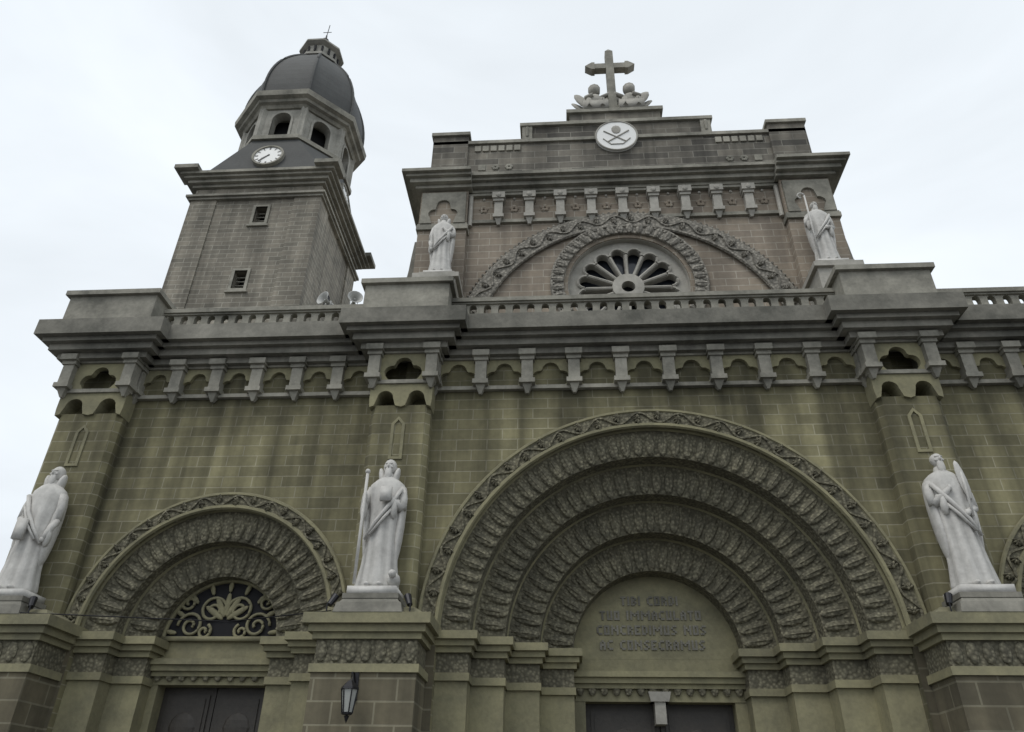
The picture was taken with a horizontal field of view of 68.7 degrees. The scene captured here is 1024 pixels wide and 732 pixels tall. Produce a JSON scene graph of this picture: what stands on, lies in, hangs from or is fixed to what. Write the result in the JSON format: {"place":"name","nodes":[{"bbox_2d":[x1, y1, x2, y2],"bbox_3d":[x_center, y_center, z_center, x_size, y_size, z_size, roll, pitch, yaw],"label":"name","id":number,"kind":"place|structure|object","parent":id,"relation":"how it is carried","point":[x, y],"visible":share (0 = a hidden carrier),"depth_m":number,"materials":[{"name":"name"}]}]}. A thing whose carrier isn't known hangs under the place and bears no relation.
{"place":"outdoors","nodes":[
{"label":"outdoors","id":0,"kind":"place"},
{"bbox_2d":[155,688,264,731],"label":"door","id":1,"kind":"structure","parent":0,"point":[210,709],"depth_m":16.29,"materials":[{"name":"brown wood"}]},
{"bbox_2d":[0,0,1023,571],"label":"sky","id":2,"kind":"structure","parent":0,"point":[101,101],"materials":[{"name":"white"}]},
{"bbox_2d":[568,243,688,310],"bbox_3d":[3.430,-2.256,22.135,3.600,3.600,0.275,-1,-32,4],"label":"rose window tracery","id":3,"kind":"object","parent":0,"point":[675,273],"visible":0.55,"depth_m":22.42,"materials":[{"name":"grey stone"}]},
{"bbox_2d":[597,596,705,649],"bbox_3d":[3.247,6.025,17.580,2.524,1.219,0.040,-1,-32,4],"label":"inscription","id":4,"kind":"object","parent":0,"point":[654,627],"visible":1,"depth_m":17.51,"materials":[{"name":"grey stone"}]},
{"bbox_2d":[648,691,670,725],"bbox_3d":[3.297,7.667,16.742,0.500,0.650,0.560,-1,-32,4],"label":"portal trumeau","id":5,"kind":"object","parent":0,"point":[659,699],"visible":0.96,"depth_m":16.61,"materials":[{"name":"grey stone"}]},
{"bbox_2d":[585,704,735,731],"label":"bronze portal doors","id":6,"kind":"structure","parent":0,"point":[640,718],"depth_m":16.78,"materials":[{"name":"brown metal"}]},
{"label":"ground","id":7,"kind":"structure","parent":0,"visible":0},
{"bbox_2d":[162,185,353,323],"bbox_3d":[-11.573,4.628,29.819,6.040,26.450,6.040,-1,-32,4],"label":"tower shaft","id":8,"kind":"object","parent":7,"relation":"on","point":[290,254],"visible":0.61,"depth_m":32.46,"materials":[{"name":"grey stone"}]},
{"bbox_2d":[174,158,375,304],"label":"tower cornices","id":9,"kind":"object","parent":8,"relation":"attached to","point":[327,173],"visible":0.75,"depth_m":34.17,"materials":[{"name":"grey stone"}]},
{"bbox_2d":[211,139,350,210],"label":"tower roof","id":10,"kind":"structure","parent":8,"relation":"on","point":[299,153],"depth_m":35.60,"materials":[{"name":"grey stone"}]},
{"bbox_2d":[251,145,284,166],"bbox_3d":[-11.517,-9.824,35.504,1.600,1.603,0.630,-1,-32,4],"label":"clock rim","id":11,"kind":"object","parent":10,"relation":"attached to","point":[274,162],"visible":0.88,"depth_m":35.15,"materials":[{"name":"grey stone"}]},
{"bbox_2d":[254,147,281,162],"bbox_3d":[-11.511,-9.791,35.574,1.320,1.370,0.636,-1,-32,4],"label":"clock face","id":12,"kind":"object","parent":11,"relation":"in","point":[273,153],"visible":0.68,"depth_m":35.44},
{"bbox_2d":[255,148,280,162],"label":"clock markings","id":13,"kind":"object","parent":12,"relation":"attached to","point":[266,155],"visible":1,"depth_m":35.34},
{"bbox_2d":[238,106,354,185],"bbox_3d":[-11.294,-10.596,39.278,5.439,2.300,5.439,-1,-32,4],"label":"belfry","id":14,"kind":"object","parent":10,"relation":"on","point":[303,120],"visible":0.44,"depth_m":37.69,"materials":[{"name":"stone"}]},
{"bbox_2d":[274,123,325,147],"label":"belfry openings","id":15,"kind":"object","parent":14,"relation":"in","point":[318,137],"depth_m":38.38,"materials":[{"name":"black"}]},
{"bbox_2d":[235,88,365,195],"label":"belfry cornice","id":16,"kind":"structure","parent":14,"relation":"attached to","point":[326,110],"depth_m":37.89,"materials":[{"name":"grey stone"}]},
{"bbox_2d":[245,53,364,145],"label":"dome","id":17,"kind":"structure","parent":16,"relation":"on","point":[324,77],"depth_m":39.27,"materials":[{"name":"grey metal"}]},
{"bbox_2d":[299,38,343,66],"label":"cupola lantern","id":18,"kind":"object","parent":17,"relation":"on","point":[319,43],"visible":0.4,"depth_m":43.03,"materials":[{"name":"stone"}]},
{"bbox_2d":[303,45,338,63],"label":"lantern openings","id":19,"kind":"object","parent":18,"relation":"attached to","point":[328,53],"visible":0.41,"depth_m":42.90,"materials":[{"name":"black"}]},
{"bbox_2d":[341,183,349,207],"bbox_3d":[-8.537,-8.404,37.702,0.630,1.603,1.600,-1,-32,4],"label":"clock tower rim","id":20,"kind":"object","parent":10,"relation":"attached to","point":[342,184],"visible":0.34,"depth_m":38.23,"materials":[{"name":"grey stone"}]},
{"bbox_2d":[0,672,1023,731],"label":"pier masonry","id":21,"kind":"object","parent":7,"relation":"on","point":[389,702],"visible":0.8,"depth_m":13.78,"materials":[{"name":"stone"}]},
{"bbox_2d":[341,672,359,722],"bbox_3d":[-2.946,6.024,13.658,0.340,0.910,0.487,-1,-32,4],"label":"wall lantern","id":22,"kind":"object","parent":21,"relation":"attached to","point":[352,683],"visible":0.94,"depth_m":13.55,"materials":[{"name":"black metal"}]},
{"bbox_2d":[342,688,356,711],"bbox_3d":[-2.954,6.050,13.529,0.280,0.390,0.242,-1,-32,4],"label":"lantern glass","id":23,"kind":"object","parent":22,"relation":"in","point":[347,692],"visible":0.94,"depth_m":13.48,"materials":[{"name":"white glass"}]},
{"bbox_2d":[0,373,1023,684],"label":"pilaster trim","id":24,"kind":"structure","parent":21,"relation":"on","point":[930,629],"depth_m":14.59,"materials":[{"name":"grey stone"}]},
{"bbox_2d":[20,592,952,621],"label":"floodlights","id":25,"kind":"object","parent":24,"relation":"on","point":[334,598],"visible":1,"depth_m":15.09,"materials":[{"name":"grey metal"}]},
{"bbox_2d":[0,639,1023,674],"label":"pier carved friezes","id":26,"kind":"object","parent":24,"relation":"attached to","point":[942,655],"visible":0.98,"depth_m":14.26,"materials":[{"name":"stone"}]},
{"bbox_2d":[0,592,1023,613],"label":"statue pedestals","id":27,"kind":"object","parent":24,"relation":"on","point":[396,602],"visible":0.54,"depth_m":14.49,"materials":[{"name":"light grey stone"}]},
{"bbox_2d":[0,467,68,603],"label":"statue","id":28,"kind":"object","parent":27,"relation":"on","point":[38,524],"visible":0.98,"depth_m":16.25,"materials":[{"name":"stone"}]},
{"bbox_2d":[346,459,407,597],"bbox_3d":[-2.743,3.353,15.892,1.023,3.091,0.926,-1,-32,4],"label":"statue","id":29,"kind":"object","parent":27,"relation":"on","point":[383,508],"visible":1,"depth_m":15.64,"materials":[{"name":"stone"}]},
{"bbox_2d":[922,453,1016,600],"bbox_3d":[8.993,3.148,15.169,0.991,3.043,0.846,-1,-32,4],"label":"statue","id":30,"kind":"object","parent":27,"relation":"on","point":[951,505],"visible":0.97,"depth_m":14.92,"materials":[{"name":"stone"}]},
{"bbox_2d":[46,352,1023,731],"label":"facade wall","id":31,"kind":"structure","parent":7,"relation":"on","point":[306,456],"depth_m":17.73,"materials":[{"name":"stone"}]},
{"bbox_2d":[52,492,346,731],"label":"portal mouldings","id":32,"kind":"object","parent":31,"relation":"attached to","point":[97,702],"visible":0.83,"depth_m":16.16,"materials":[{"name":"grey stone"}]},
{"bbox_2d":[65,494,342,681],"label":"carved portal orders","id":33,"kind":"object","parent":32,"relation":"on","point":[300,588],"visible":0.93,"depth_m":16.91,"materials":[{"name":"stone"}]},
{"bbox_2d":[161,580,275,641],"bbox_3d":[-6.498,5.545,17.078,2.768,1.404,0.100,-1,-32,4],"label":"window grille","id":34,"kind":"object","parent":32,"relation":"attached to","point":[228,611],"visible":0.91,"depth_m":16.99,"materials":[{"name":"grey metal"}]},
{"bbox_2d":[42,645,942,731],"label":"pilasters","id":35,"kind":"object","parent":31,"relation":"attached to","point":[920,661],"depth_m":14.61,"materials":[{"name":"grey stone"}]},
{"bbox_2d":[5,396,995,616],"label":"pilasters","id":36,"kind":"object","parent":31,"relation":"attached to","point":[910,467],"visible":0.45,"depth_m":16.82,"materials":[{"name":"stone"}]},
{"bbox_2d":[52,330,1023,403],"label":"corbels","id":37,"kind":"object","parent":31,"relation":"attached to","point":[137,368],"visible":0.96,"depth_m":18.23,"materials":[{"name":"grey stone"}]},
{"bbox_2d":[33,292,1023,371],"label":"cornice","id":38,"kind":"structure","parent":37,"relation":"on","point":[834,322],"depth_m":18.37,"materials":[{"name":"stone"}]},
{"bbox_2d":[63,262,1023,324],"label":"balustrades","id":39,"kind":"object","parent":38,"relation":"on","point":[881,278],"visible":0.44,"depth_m":18.97,"materials":[{"name":"stone"}]},
{"bbox_2d":[317,291,333,304],"bbox_3d":[-4.934,-1.659,20.039,0.408,0.563,0.462,-17,-36,27],"label":"loudspeaker","id":40,"kind":"object","parent":39,"relation":"on","point":[322,297],"visible":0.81,"depth_m":20.04,"materials":[{"name":"grey metal"}]},
{"bbox_2d":[348,291,362,303],"bbox_3d":[-4.224,-1.671,19.998,0.408,0.563,0.462,12,-33,-17],"label":"loudspeaker","id":41,"kind":"object","parent":39,"relation":"on","point":[354,297],"visible":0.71,"depth_m":19.97,"materials":[{"name":"grey metal"}]},
{"bbox_2d":[412,259,863,304],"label":"statue pedestals","id":42,"kind":"object","parent":38,"relation":"on","point":[818,275],"visible":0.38,"depth_m":20.30,"materials":[{"name":"stone"}]},
{"bbox_2d":[423,214,455,271],"bbox_3d":[-2.065,-3.526,22.032,0.821,2.576,0.705,-1,-32,4],"label":"statue","id":43,"kind":"object","parent":42,"relation":"on","point":[442,236],"visible":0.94,"depth_m":21.85,"materials":[{"name":"stone"}]},
{"bbox_2d":[796,193,848,260],"bbox_3d":[8.749,-3.785,21.366,0.954,2.652,0.705,-1,-32,4],"label":"statue","id":44,"kind":"object","parent":42,"relation":"on","point":[819,227],"visible":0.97,"depth_m":21.16,"materials":[{"name":"stone"}]},
{"bbox_2d":[72,343,1023,394],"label":"corbel table trefoil panels","id":45,"kind":"object","parent":31,"relation":"attached to","point":[86,372],"visible":0.72,"depth_m":18.48,"materials":[{"name":"grey stone"}]},
{"bbox_2d":[463,189,800,312],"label":"block wall","id":46,"kind":"structure","parent":31,"relation":"on","point":[487,246],"depth_m":22.72,"materials":[{"name":"brown stone"}]},
{"bbox_2d":[402,151,849,224],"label":"cornice","id":47,"kind":"structure","parent":46,"relation":"on","point":[830,166],"depth_m":23.66,"materials":[{"name":"stone"}]},
{"bbox_2d":[431,111,811,171],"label":"parapet","id":48,"kind":"structure","parent":47,"relation":"on","point":[640,152],"depth_m":24.91,"materials":[{"name":"stone"}]},
{"bbox_2d":[432,105,805,170],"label":"gable copings","id":49,"kind":"object","parent":48,"relation":"attached to","point":[705,121],"visible":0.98,"depth_m":25.34,"materials":[{"name":"stone"}]},
{"bbox_2d":[571,84,608,108],"bbox_3d":[2.942,-9.408,26.614,1.661,1.624,0.927,-1,-32,4],"label":"cherub sculpture","id":50,"kind":"object","parent":49,"relation":"on","point":[592,99],"visible":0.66,"depth_m":26.47,"materials":[{"name":"stone"}]},
{"bbox_2d":[585,49,633,107],"bbox_3d":[3.583,-10.295,27.209,1.804,3.795,0.600,-1,-32,4],"label":"gable cross","id":51,"kind":"object","parent":49,"relation":"on","point":[609,68],"visible":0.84,"depth_m":27.49,"materials":[{"name":"stone"}]},
{"bbox_2d":[596,122,636,151],"bbox_3d":[3.510,-7.708,25.203,1.400,1.400,0.120,-1,-32,4],"label":"medallion disc","id":52,"kind":"object","parent":49,"relation":"attached to","point":[624,127],"visible":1,"depth_m":25.12,"materials":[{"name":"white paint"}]},
{"bbox_2d":[595,121,637,150],"bbox_3d":[3.506,-7.742,25.148,1.440,1.440,0.061,-1,-32,4],"label":"emblem relief","id":53,"kind":"object","parent":52,"relation":"attached to","point":[615,129],"visible":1,"depth_m":25.12},
{"bbox_2d":[614,82,651,106],"bbox_3d":[4.179,-9.434,26.536,1.661,1.624,0.927,-1,-32,4],"label":"cherub sculpture","id":54,"kind":"object","parent":49,"relation":"on","point":[631,97],"visible":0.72,"depth_m":26.37,"materials":[{"name":"stone"}]},
{"bbox_2d":[468,182,783,227],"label":"corbels","id":55,"kind":"object","parent":46,"relation":"attached to","point":[746,191],"visible":0.99,"depth_m":23.32,"materials":[{"name":"stone"}]},
{"bbox_2d":[568,239,690,294],"bbox_3d":[3.426,-2.286,22.087,3.880,3.880,0.350,-1,-32,4],"label":"rose window hub and rim","id":56,"kind":"object","parent":46,"relation":"in","point":[637,282],"visible":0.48,"depth_m":22.23,"materials":[{"name":"grey stone"}]},
{"bbox_2d":[550,222,709,310],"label":"carved arch molding","id":57,"kind":"structure","parent":46,"relation":"attached to","point":[686,251],"depth_m":22.43,"materials":[{"name":"grey stone"}]},
{"bbox_2d":[580,255,674,310],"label":"window panes","id":58,"kind":"structure","parent":57,"relation":"in","point":[633,261],"depth_m":22.79,"materials":[{"name":"grey glass"}]},
{"bbox_2d":[407,241,853,276],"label":"block volute buttresses","id":59,"kind":"structure","parent":46,"relation":"attached to","point":[411,269],"depth_m":22.91,"materials":[{"name":"stone"}]},
{"bbox_2d":[466,211,798,313],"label":"arch molding","id":60,"kind":"structure","parent":46,"relation":"attached to","point":[762,267],"depth_m":22.54,"materials":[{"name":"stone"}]},
{"bbox_2d":[413,178,850,303],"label":"block piers","id":61,"kind":"structure","parent":31,"relation":"on","point":[803,254],"depth_m":22.59,"materials":[{"name":"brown stone"}]},
{"bbox_2d":[416,179,841,235],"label":"block strings","id":62,"kind":"object","parent":61,"relation":"attached to","point":[819,188],"visible":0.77,"depth_m":23.26,"materials":[{"name":"stone"}]},
{"bbox_2d":[422,410,923,696],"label":"carved portal orders","id":63,"kind":"object","parent":31,"relation":"attached to","point":[785,542],"visible":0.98,"depth_m":17.03,"materials":[{"name":"grey stone"}]},
{"bbox_2d":[418,409,929,731],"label":"portal mouldings","id":64,"kind":"object","parent":31,"relation":"on","point":[467,702],"visible":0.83,"depth_m":16.33,"materials":[{"name":"grey stone"}]},
{"bbox_2d":[998,515,1023,591],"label":"portal mouldings","id":65,"kind":"object","parent":31,"relation":"attached to","point":[1020,566],"visible":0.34,"depth_m":15.47,"materials":[{"name":"grey stone"}]},
{"bbox_2d":[1003,523,1023,597],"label":"carved portal orders","id":66,"kind":"object","parent":65,"relation":"on","point":[1013,561],"visible":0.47,"depth_m":15.48,"materials":[{"name":"stone"}]}
]}

